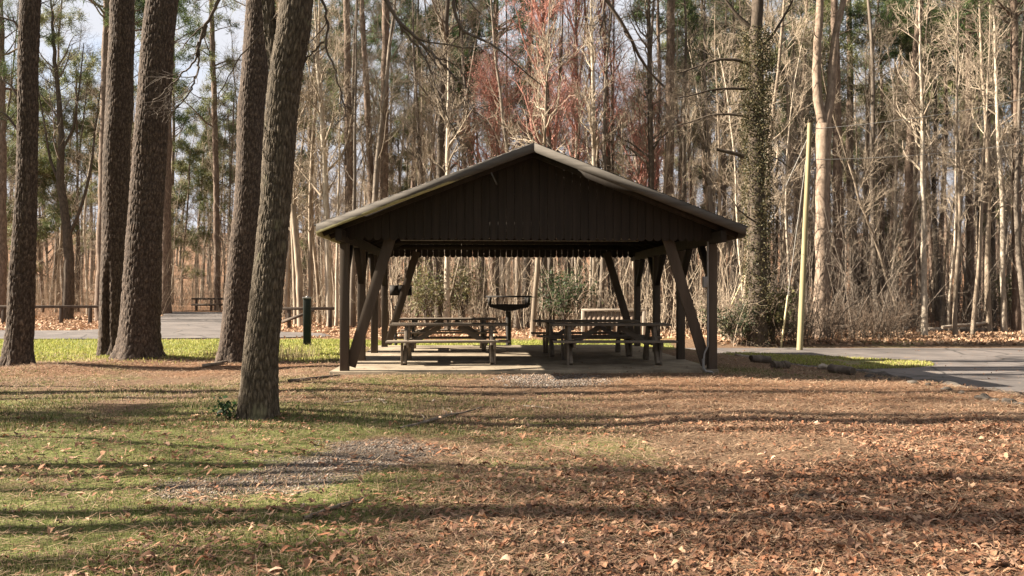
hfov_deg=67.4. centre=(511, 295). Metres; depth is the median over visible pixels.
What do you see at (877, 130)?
bare tree
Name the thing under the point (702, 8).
pine tree
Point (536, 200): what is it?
picnic shelter
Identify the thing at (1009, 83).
bare tree
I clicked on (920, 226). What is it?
bare tree
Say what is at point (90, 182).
pine tree
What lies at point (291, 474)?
gravel
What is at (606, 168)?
bare tree
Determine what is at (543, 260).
bare tree
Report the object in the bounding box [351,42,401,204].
bare tree
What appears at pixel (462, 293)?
shrub
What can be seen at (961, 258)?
bare tree
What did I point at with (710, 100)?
bare tree
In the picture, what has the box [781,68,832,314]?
bare tree
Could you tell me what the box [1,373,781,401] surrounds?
gravel
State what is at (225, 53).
bare tree
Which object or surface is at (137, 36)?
pine tree
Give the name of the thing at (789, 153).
bare tree
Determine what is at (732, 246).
bare tree
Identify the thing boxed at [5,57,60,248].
pine tree
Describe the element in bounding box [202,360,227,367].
fallen branch
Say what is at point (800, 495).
fallen branch
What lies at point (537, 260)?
slender tree
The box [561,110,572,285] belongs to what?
bare tree
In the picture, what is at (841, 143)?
bare tree
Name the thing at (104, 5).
pine tree
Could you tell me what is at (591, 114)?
slender tree
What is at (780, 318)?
shrub
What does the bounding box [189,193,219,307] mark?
bare tree
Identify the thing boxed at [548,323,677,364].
picnic table
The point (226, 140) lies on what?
pine tree
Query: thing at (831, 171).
bare tree
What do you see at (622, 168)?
bare tree
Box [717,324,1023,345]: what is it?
leaf litter
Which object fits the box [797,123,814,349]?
utility pole
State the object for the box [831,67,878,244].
bare tree
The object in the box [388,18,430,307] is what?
bare tree
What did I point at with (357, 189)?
bare tree
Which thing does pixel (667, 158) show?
bare tree
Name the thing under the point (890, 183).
pine tree
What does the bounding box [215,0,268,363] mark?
pine tree
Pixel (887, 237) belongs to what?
bare tree
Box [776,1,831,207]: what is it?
bare tree
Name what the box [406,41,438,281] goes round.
bare tree
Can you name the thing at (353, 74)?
bare tree
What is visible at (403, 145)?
bare tree
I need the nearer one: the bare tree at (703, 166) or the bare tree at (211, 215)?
the bare tree at (703, 166)
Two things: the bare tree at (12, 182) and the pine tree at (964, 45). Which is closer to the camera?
the pine tree at (964, 45)
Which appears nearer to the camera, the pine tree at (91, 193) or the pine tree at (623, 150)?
the pine tree at (91, 193)
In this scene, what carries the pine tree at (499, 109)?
on the ground at (476, 383)
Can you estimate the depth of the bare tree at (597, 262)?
36.93 m
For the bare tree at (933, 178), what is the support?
on the ground at (476, 383)
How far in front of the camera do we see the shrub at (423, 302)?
29.87 m
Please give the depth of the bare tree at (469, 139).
32.59 m
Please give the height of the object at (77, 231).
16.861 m
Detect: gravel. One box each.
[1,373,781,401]
[4,412,781,534]
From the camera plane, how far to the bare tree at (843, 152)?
38.13 m
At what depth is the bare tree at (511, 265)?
35.51 m
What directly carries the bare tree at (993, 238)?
on the ground at (476, 383)
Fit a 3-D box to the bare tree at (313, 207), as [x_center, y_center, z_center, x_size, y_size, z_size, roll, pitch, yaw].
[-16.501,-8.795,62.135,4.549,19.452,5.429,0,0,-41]
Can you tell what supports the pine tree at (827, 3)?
on the ground at (476, 383)
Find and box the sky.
[3,0,1023,232]
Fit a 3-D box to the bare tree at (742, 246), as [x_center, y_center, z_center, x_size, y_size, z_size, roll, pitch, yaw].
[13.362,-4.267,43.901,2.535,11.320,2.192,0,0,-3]
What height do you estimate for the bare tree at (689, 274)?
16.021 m
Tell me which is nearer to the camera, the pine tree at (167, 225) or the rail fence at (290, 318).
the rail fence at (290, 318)
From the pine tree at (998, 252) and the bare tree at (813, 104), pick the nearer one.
the bare tree at (813, 104)
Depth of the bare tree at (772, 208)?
49.68 m
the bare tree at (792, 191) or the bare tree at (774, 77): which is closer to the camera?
the bare tree at (774, 77)
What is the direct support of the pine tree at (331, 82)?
on the ground at (476, 383)
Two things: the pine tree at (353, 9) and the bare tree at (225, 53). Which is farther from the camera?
the bare tree at (225, 53)
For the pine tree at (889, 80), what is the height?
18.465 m
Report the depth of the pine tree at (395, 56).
44.73 m
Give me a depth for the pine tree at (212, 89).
49.83 m
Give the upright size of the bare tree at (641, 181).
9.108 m
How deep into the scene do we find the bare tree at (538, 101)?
46.30 m
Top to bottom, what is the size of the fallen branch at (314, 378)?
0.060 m
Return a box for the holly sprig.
[207,395,237,418]
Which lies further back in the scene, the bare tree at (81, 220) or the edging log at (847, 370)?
the bare tree at (81, 220)
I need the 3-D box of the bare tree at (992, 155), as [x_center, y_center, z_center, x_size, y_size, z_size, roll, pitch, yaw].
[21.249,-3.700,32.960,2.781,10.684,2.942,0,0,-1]
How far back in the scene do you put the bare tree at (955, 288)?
27.29 m
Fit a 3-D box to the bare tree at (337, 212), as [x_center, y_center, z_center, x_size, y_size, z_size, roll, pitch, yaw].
[-7.248,-5.172,32.626,3.162,13.618,3.234,0,0,43]
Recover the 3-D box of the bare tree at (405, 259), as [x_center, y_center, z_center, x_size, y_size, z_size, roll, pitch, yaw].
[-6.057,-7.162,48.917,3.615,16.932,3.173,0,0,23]
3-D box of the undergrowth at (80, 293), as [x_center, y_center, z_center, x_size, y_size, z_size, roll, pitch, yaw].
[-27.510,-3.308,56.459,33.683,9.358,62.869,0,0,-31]
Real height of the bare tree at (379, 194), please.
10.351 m
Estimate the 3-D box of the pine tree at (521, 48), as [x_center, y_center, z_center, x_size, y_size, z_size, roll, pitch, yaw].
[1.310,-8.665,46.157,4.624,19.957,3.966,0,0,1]
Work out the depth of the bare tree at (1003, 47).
34.06 m
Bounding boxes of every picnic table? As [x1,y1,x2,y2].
[191,298,223,310]
[386,322,509,364]
[397,318,497,351]
[531,319,644,356]
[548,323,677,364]
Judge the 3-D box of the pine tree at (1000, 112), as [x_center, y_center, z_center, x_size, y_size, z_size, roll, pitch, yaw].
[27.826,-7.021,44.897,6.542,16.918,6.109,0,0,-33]
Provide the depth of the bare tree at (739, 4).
31.96 m
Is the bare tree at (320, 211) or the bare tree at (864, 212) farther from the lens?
the bare tree at (320, 211)
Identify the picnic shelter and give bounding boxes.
[314,143,747,374]
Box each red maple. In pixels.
[432,31,534,321]
[492,0,603,328]
[538,0,625,322]
[575,0,641,311]
[596,59,705,311]
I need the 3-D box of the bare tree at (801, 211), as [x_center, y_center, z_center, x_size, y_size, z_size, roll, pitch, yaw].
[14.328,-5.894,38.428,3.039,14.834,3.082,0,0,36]
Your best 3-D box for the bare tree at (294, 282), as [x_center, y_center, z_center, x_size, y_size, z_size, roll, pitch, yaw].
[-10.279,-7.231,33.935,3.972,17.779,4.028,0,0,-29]
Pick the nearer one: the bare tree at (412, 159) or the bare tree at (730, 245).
the bare tree at (730, 245)
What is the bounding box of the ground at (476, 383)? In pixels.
[0,233,1023,575]
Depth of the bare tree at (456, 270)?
31.37 m
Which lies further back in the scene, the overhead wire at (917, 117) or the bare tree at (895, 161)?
the bare tree at (895, 161)
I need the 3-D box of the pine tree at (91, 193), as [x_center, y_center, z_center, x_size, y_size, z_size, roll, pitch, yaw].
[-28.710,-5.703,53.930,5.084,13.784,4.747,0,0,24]
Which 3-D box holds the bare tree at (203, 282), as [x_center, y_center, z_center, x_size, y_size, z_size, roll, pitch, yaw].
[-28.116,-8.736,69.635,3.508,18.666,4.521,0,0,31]
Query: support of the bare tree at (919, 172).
on the ground at (476, 383)
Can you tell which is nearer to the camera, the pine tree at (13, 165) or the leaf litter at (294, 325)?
the leaf litter at (294, 325)
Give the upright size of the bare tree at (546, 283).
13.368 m
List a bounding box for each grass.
[0,337,673,363]
[0,355,1022,437]
[0,412,1023,575]
[192,341,323,361]
[723,351,934,368]
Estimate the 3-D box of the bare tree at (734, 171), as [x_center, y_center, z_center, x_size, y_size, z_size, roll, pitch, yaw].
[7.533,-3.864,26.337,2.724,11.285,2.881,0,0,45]
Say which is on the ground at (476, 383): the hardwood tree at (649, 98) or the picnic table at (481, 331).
the hardwood tree at (649, 98)
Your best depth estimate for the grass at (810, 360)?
17.67 m
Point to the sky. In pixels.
(93, 16)
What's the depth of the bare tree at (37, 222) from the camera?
62.35 m
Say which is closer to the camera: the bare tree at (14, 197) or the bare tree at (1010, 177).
the bare tree at (1010, 177)
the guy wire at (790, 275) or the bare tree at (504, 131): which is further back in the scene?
the bare tree at (504, 131)
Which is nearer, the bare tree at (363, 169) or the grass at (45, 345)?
the grass at (45, 345)
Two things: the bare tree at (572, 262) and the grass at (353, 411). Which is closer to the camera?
the grass at (353, 411)
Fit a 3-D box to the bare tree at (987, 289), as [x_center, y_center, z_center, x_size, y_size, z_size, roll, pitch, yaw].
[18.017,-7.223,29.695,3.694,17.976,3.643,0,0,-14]
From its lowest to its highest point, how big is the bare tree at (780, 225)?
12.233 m
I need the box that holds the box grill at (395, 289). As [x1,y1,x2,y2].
[389,285,411,344]
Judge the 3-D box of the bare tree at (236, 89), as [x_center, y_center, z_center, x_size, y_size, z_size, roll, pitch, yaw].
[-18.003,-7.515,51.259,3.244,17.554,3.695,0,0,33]
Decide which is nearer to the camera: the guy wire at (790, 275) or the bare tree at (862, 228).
the guy wire at (790, 275)
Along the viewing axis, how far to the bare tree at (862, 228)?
54.13 m
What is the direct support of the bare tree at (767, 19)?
on the ground at (476, 383)
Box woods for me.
[6,11,1023,301]
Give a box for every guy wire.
[729,140,806,308]
[780,161,805,346]
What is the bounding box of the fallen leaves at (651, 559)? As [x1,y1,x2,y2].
[0,407,1023,575]
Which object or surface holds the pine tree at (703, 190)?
on the ground at (476, 383)
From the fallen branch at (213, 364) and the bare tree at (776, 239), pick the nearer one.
the fallen branch at (213, 364)
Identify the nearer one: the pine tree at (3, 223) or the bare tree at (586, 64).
the bare tree at (586, 64)
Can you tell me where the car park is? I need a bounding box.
[687,348,1023,391]
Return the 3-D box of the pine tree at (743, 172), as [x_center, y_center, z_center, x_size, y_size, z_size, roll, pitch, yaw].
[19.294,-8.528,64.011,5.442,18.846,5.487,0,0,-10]
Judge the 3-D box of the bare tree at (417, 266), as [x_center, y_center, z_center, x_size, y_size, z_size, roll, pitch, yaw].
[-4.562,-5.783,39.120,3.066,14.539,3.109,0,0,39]
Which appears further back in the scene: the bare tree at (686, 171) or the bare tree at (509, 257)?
the bare tree at (509, 257)
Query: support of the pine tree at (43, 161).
on the ground at (476, 383)
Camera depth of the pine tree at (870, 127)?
69.35 m
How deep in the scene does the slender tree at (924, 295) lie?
26.97 m
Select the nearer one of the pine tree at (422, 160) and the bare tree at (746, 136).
the bare tree at (746, 136)
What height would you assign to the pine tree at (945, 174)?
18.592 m
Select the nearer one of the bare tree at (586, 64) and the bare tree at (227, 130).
the bare tree at (586, 64)
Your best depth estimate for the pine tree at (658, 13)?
38.67 m
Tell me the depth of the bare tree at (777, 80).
26.71 m
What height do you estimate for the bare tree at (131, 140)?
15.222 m
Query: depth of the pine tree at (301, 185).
48.64 m
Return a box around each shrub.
[395,260,460,326]
[432,257,497,321]
[530,264,602,328]
[698,299,771,343]
[739,283,798,340]
[990,272,1011,319]
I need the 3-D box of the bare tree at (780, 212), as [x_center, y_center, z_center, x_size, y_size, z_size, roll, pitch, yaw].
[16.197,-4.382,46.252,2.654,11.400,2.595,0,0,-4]
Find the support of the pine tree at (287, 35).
on the ground at (476, 383)
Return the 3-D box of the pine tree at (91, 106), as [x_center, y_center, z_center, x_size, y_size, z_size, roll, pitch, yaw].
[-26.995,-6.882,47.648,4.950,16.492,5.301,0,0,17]
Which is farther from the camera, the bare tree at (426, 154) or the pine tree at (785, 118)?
the bare tree at (426, 154)
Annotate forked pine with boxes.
[812,0,853,338]
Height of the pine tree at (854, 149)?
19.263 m
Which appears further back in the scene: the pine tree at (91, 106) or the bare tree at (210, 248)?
the bare tree at (210, 248)
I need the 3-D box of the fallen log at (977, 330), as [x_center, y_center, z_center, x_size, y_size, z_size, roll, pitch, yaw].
[17.540,1.335,28.901,1.915,0.205,0.209,0,0,-22]
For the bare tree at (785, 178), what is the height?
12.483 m
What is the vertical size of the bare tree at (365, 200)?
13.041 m
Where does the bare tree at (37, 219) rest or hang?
on the ground at (476, 383)
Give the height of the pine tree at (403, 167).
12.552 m
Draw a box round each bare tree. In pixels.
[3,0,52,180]
[7,113,15,246]
[7,128,45,300]
[7,145,45,258]
[7,159,15,257]
[8,119,49,298]
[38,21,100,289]
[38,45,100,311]
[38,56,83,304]
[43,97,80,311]
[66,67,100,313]
[69,117,95,304]
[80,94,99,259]
[87,44,137,240]
[171,46,192,157]
[171,177,192,293]
[171,185,199,264]
[184,115,218,297]
[187,183,212,289]
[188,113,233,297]
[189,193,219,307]
[195,0,302,191]
[201,162,224,296]
[207,44,265,149]
[207,54,241,242]
[210,17,241,205]
[217,54,240,208]
[219,156,235,259]
[232,0,319,323]
[285,11,329,318]
[290,3,337,322]
[290,3,340,310]
[291,0,371,323]
[291,155,323,269]
[294,6,369,325]
[296,72,321,301]
[298,105,336,314]
[301,105,344,313]
[302,1,407,172]
[314,0,400,326]
[318,155,355,282]
[321,151,344,291]
[323,175,344,266]
[331,125,367,202]
[332,0,432,327]
[335,57,397,212]
[341,89,379,291]
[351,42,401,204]
[356,120,410,319]
[358,0,437,321]
[359,40,409,199]
[361,0,451,317]
[375,138,396,303]
[380,69,422,322]
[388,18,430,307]
[392,12,457,182]
[392,74,428,277]
[396,42,444,317]
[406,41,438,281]
[407,72,450,257]
[408,0,469,299]
[410,0,502,320]
[412,68,455,322]
[413,0,487,320]
[422,33,532,322]
[428,1,500,309]
[435,0,500,320]
[438,118,501,300]
[451,0,490,167]
[458,0,534,328]
[464,1,582,326]
[471,0,539,316]
[479,47,540,282]
[483,127,510,303]
[501,131,542,294]
[509,19,565,303]
[517,99,534,277]
[519,0,603,325]
[531,1,596,153]
[540,2,621,314]
[541,28,577,323]
[542,0,638,311]
[543,0,654,322]
[546,0,646,318]
[557,22,587,291]
[557,31,602,326]
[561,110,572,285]
[574,0,641,311]
[580,24,635,311]
[580,62,606,301]
[588,0,643,174]
[596,125,663,320]
[606,113,645,311]
[608,0,683,322]
[614,74,647,290]
[615,125,647,311]
[628,0,745,324]
[629,129,701,275]
[636,0,705,199]
[643,0,711,300]
[653,49,687,192]
[655,0,747,313]
[658,59,700,198]
[659,77,718,305]
[662,97,703,322]
[674,43,735,309]
[676,0,735,202]
[678,12,728,308]
[681,3,746,310]
[686,113,715,213]
[688,0,784,310]
[695,29,774,296]
[700,0,793,222]
[711,0,783,193]
[711,45,782,305]
[713,29,743,262]
[717,153,743,269]
[718,1,799,335]
[719,0,828,224]
[724,14,796,205]
[726,25,746,285]
[729,0,814,283]
[729,166,747,294]
[731,39,789,240]
[738,0,821,212]
[743,9,799,295]
[747,0,815,335]
[765,104,784,275]
[766,0,824,301]
[767,0,824,300]
[767,56,815,291]
[767,138,790,251]
[769,24,826,286]
[772,140,791,291]
[774,102,813,315]
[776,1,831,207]
[776,61,815,303]
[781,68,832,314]
[782,76,813,234]
[784,16,846,227]
[792,0,877,299]
[794,41,864,218]
[795,18,920,326]
[797,14,861,317]
[809,56,930,298]
[809,135,869,263]
[809,168,859,288]
[810,62,858,246]
[821,0,933,330]
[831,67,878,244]
[831,103,862,307]
[831,110,869,314]
[842,11,904,312]
[842,45,897,266]
[843,59,982,303]
[844,37,905,290]
[845,70,901,309]
[847,150,888,305]
[850,0,935,320]
[875,2,937,311]
[881,0,965,325]
[885,67,954,279]
[890,38,954,315]
[896,0,979,320]
[897,42,939,291]
[898,194,928,275]
[899,165,931,280]
[905,0,1002,335]
[913,86,954,311]
[916,34,1008,330]
[920,0,1023,332]
[925,53,1005,325]
[934,0,1023,334]
[944,82,977,303]
[944,89,1008,283]
[945,9,1004,319]
[947,0,1023,321]
[950,83,1002,318]
[961,137,976,276]
[968,0,1023,332]
[968,92,1023,270]
[968,171,1023,326]
[979,0,1023,323]
[983,2,1023,200]
[984,0,1023,304]
[995,149,1021,287]
[1000,122,1023,264]
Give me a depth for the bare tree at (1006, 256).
31.99 m
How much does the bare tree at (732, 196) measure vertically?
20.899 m
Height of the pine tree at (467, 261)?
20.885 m
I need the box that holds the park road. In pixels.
[0,312,329,338]
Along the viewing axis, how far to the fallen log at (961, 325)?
28.59 m
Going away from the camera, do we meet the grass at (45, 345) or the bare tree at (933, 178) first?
the grass at (45, 345)
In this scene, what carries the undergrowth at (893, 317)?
on the ground at (476, 383)
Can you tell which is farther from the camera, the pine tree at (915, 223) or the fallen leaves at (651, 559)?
the pine tree at (915, 223)
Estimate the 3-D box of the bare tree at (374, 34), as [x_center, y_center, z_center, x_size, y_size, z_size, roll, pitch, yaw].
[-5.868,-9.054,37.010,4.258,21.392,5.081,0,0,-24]
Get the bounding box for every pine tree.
[0,0,62,366]
[0,0,63,317]
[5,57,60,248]
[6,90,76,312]
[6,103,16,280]
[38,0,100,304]
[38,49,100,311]
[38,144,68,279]
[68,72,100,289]
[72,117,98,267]
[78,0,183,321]
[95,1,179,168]
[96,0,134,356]
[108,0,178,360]
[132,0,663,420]
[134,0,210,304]
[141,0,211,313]
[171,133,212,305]
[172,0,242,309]
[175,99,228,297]
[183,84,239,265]
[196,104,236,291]
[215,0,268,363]
[220,0,314,134]
[231,21,314,253]
[285,89,319,287]
[296,17,338,296]
[301,0,373,296]
[306,19,396,310]
[311,0,405,206]
[326,0,363,325]
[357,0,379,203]
[362,6,413,295]
[366,0,397,324]
[370,0,465,312]
[375,122,422,284]
[389,0,470,180]
[397,103,435,181]
[401,20,477,295]
[427,0,504,313]
[444,0,509,265]
[445,0,493,300]
[456,0,554,314]
[472,75,513,151]
[504,0,565,288]
[507,13,563,303]
[614,87,647,267]
[621,0,713,190]
[621,69,664,184]
[642,0,723,305]
[646,0,738,304]
[652,0,723,306]
[662,0,684,324]
[662,99,716,280]
[674,0,764,272]
[674,0,768,258]
[692,108,744,276]
[706,0,780,219]
[713,108,776,286]
[734,0,804,73]
[763,0,868,308]
[764,0,830,281]
[764,17,826,266]
[766,64,815,294]
[793,0,859,245]
[824,0,849,325]
[831,110,864,190]
[831,111,863,292]
[839,0,941,313]
[841,0,947,317]
[842,0,860,316]
[853,79,904,230]
[854,0,956,231]
[858,81,931,273]
[860,0,961,306]
[869,0,927,327]
[875,0,1023,322]
[885,75,941,301]
[886,0,953,283]
[916,0,993,303]
[924,7,1008,311]
[924,19,959,301]
[924,26,1010,247]
[934,0,1023,286]
[937,0,1023,332]
[938,42,1023,263]
[950,17,1023,305]
[959,2,1022,310]
[976,0,1023,269]
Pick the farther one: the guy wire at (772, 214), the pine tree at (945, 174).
the pine tree at (945, 174)
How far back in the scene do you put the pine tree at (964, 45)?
46.84 m
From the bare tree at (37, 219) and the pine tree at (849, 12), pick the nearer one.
the pine tree at (849, 12)
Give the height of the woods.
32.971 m
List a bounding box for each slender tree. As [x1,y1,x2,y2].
[423,30,476,328]
[490,0,588,336]
[563,0,618,311]
[878,0,966,334]
[946,0,1023,331]
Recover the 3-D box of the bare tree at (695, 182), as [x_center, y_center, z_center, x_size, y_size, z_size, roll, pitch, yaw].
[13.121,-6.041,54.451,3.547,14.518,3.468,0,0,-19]
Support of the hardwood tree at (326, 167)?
on the ground at (476, 383)
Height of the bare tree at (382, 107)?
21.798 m
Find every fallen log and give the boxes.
[928,327,968,331]
[941,322,985,328]
[958,328,997,332]
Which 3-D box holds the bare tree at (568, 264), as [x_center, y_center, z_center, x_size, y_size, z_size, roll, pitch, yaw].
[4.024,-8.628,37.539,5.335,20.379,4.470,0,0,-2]
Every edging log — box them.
[734,353,749,357]
[749,355,771,362]
[770,360,790,368]
[827,364,855,374]
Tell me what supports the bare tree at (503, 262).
on the ground at (476, 383)
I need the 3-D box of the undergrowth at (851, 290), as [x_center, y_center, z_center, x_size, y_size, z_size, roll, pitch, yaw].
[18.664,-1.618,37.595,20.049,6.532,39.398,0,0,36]
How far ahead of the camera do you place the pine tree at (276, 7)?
40.52 m
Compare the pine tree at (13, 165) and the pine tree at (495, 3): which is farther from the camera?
the pine tree at (13, 165)
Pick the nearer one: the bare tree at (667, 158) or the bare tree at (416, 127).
the bare tree at (667, 158)
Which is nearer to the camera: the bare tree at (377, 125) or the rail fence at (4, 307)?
the rail fence at (4, 307)
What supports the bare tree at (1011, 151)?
on the ground at (476, 383)
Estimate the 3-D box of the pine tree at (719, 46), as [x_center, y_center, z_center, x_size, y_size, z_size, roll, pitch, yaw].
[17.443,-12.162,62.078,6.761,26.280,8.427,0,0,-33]
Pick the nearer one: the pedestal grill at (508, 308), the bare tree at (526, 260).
the pedestal grill at (508, 308)
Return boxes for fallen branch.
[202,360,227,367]
[288,374,340,382]
[303,497,363,520]
[752,487,846,501]
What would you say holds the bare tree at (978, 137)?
on the ground at (476, 383)
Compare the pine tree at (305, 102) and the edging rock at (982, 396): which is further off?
the pine tree at (305, 102)
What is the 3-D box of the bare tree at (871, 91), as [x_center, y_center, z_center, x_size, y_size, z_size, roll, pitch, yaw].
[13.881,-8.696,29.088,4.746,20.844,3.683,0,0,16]
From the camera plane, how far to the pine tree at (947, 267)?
56.20 m
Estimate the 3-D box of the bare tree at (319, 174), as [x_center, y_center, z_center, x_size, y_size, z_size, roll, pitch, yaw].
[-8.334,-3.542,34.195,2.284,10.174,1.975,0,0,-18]
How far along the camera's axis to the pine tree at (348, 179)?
32.88 m
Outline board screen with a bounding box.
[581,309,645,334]
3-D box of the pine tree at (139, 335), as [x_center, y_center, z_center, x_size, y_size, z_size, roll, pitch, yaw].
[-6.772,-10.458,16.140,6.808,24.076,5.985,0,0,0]
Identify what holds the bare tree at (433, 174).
on the ground at (476, 383)
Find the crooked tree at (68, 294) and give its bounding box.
[38,0,100,319]
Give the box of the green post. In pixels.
[303,296,311,345]
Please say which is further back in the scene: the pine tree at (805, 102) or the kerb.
the pine tree at (805, 102)
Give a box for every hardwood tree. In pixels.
[234,0,327,325]
[294,0,362,325]
[389,0,518,327]
[606,0,699,322]
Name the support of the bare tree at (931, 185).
on the ground at (476, 383)
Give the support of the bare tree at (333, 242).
on the ground at (476, 383)
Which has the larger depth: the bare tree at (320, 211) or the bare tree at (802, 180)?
the bare tree at (320, 211)
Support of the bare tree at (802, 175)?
on the ground at (476, 383)
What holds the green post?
on the ground at (476, 383)
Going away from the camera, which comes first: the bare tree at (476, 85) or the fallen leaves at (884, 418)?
the fallen leaves at (884, 418)
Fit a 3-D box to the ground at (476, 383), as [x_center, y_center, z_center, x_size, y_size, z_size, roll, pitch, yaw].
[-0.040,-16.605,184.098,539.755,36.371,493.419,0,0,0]
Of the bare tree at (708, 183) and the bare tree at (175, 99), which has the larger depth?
the bare tree at (175, 99)
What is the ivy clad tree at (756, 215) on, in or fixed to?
on the ground at (476, 383)
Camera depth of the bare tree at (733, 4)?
39.14 m
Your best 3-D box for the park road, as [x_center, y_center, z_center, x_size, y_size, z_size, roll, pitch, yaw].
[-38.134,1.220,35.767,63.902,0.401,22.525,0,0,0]
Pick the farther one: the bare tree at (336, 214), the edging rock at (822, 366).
the bare tree at (336, 214)
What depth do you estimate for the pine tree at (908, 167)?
31.87 m
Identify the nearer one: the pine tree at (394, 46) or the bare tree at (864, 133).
the bare tree at (864, 133)
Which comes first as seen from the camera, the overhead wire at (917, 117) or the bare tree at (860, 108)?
the overhead wire at (917, 117)
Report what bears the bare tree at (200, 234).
on the ground at (476, 383)
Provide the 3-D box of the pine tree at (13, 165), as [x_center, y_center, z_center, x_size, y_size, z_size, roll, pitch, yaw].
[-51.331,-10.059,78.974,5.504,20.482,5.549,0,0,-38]
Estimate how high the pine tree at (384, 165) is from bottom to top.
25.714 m
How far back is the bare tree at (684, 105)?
33.35 m
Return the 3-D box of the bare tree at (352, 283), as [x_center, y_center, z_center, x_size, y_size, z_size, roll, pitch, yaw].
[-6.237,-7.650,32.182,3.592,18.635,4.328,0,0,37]
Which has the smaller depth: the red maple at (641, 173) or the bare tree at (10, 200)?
the red maple at (641, 173)
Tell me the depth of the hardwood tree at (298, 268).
32.89 m
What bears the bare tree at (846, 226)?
on the ground at (476, 383)
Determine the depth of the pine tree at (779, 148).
72.48 m
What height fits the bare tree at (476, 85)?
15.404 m
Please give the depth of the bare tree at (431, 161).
34.82 m
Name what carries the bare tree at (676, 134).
on the ground at (476, 383)
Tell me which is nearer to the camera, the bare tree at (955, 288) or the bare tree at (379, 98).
the bare tree at (955, 288)
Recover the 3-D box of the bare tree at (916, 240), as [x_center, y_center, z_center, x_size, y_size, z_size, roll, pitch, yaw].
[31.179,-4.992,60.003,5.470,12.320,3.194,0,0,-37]
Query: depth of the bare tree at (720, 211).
29.85 m
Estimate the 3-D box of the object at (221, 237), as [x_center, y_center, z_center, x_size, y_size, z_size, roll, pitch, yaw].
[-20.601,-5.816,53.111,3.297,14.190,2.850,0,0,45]
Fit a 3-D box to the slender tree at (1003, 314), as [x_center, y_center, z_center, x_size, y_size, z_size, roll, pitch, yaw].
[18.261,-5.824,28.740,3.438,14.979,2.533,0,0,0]
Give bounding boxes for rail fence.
[0,305,98,323]
[282,307,334,327]
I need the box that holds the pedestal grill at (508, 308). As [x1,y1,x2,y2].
[486,296,531,344]
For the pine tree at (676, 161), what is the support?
on the ground at (476, 383)
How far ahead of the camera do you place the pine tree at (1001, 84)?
41.81 m
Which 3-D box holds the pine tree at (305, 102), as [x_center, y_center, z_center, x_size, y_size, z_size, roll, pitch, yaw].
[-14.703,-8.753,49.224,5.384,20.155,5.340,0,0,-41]
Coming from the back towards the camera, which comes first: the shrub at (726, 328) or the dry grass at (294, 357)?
the shrub at (726, 328)
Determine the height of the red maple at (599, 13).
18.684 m
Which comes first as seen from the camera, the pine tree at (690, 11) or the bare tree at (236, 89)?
the pine tree at (690, 11)
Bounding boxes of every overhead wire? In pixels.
[813,143,1021,159]
[815,99,1021,128]
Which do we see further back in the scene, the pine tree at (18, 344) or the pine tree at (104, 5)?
the pine tree at (104, 5)
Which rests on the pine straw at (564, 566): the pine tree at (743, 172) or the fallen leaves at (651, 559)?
the fallen leaves at (651, 559)
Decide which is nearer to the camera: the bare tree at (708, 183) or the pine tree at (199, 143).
the bare tree at (708, 183)
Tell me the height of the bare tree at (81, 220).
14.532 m
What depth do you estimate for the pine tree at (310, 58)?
52.94 m
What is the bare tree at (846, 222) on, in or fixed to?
on the ground at (476, 383)
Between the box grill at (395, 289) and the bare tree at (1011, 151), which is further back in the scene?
the bare tree at (1011, 151)
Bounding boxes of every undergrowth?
[6,151,357,323]
[299,202,795,346]
[688,157,1023,345]
[696,283,933,345]
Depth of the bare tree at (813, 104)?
35.09 m
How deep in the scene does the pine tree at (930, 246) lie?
54.61 m
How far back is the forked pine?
25.36 m
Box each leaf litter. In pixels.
[0,314,718,337]
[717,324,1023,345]
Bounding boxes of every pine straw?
[0,347,1023,422]
[0,399,1023,575]
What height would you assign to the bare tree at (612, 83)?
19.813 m
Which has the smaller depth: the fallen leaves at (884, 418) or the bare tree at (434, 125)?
the fallen leaves at (884, 418)
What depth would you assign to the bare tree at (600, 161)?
41.11 m
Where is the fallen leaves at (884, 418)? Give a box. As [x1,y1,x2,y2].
[1,344,1023,435]
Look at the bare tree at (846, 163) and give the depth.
37.33 m
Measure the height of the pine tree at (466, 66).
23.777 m
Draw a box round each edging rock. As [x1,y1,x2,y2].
[817,363,827,368]
[907,380,918,383]
[974,393,991,400]
[1001,398,1017,403]
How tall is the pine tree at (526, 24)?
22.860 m
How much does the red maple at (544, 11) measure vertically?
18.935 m
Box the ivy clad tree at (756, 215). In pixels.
[661,0,802,347]
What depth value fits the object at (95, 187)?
43.41 m
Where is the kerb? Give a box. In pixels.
[856,369,1023,394]
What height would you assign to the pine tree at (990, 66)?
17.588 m
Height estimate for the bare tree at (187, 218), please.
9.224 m
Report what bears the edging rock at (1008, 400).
on the ground at (476, 383)
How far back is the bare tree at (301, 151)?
45.48 m
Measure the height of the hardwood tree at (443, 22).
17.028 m
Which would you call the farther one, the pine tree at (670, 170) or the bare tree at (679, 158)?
the bare tree at (679, 158)
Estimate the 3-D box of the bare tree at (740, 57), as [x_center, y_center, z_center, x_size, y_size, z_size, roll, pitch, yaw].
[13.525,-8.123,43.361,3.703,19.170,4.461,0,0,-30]
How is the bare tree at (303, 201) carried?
on the ground at (476, 383)

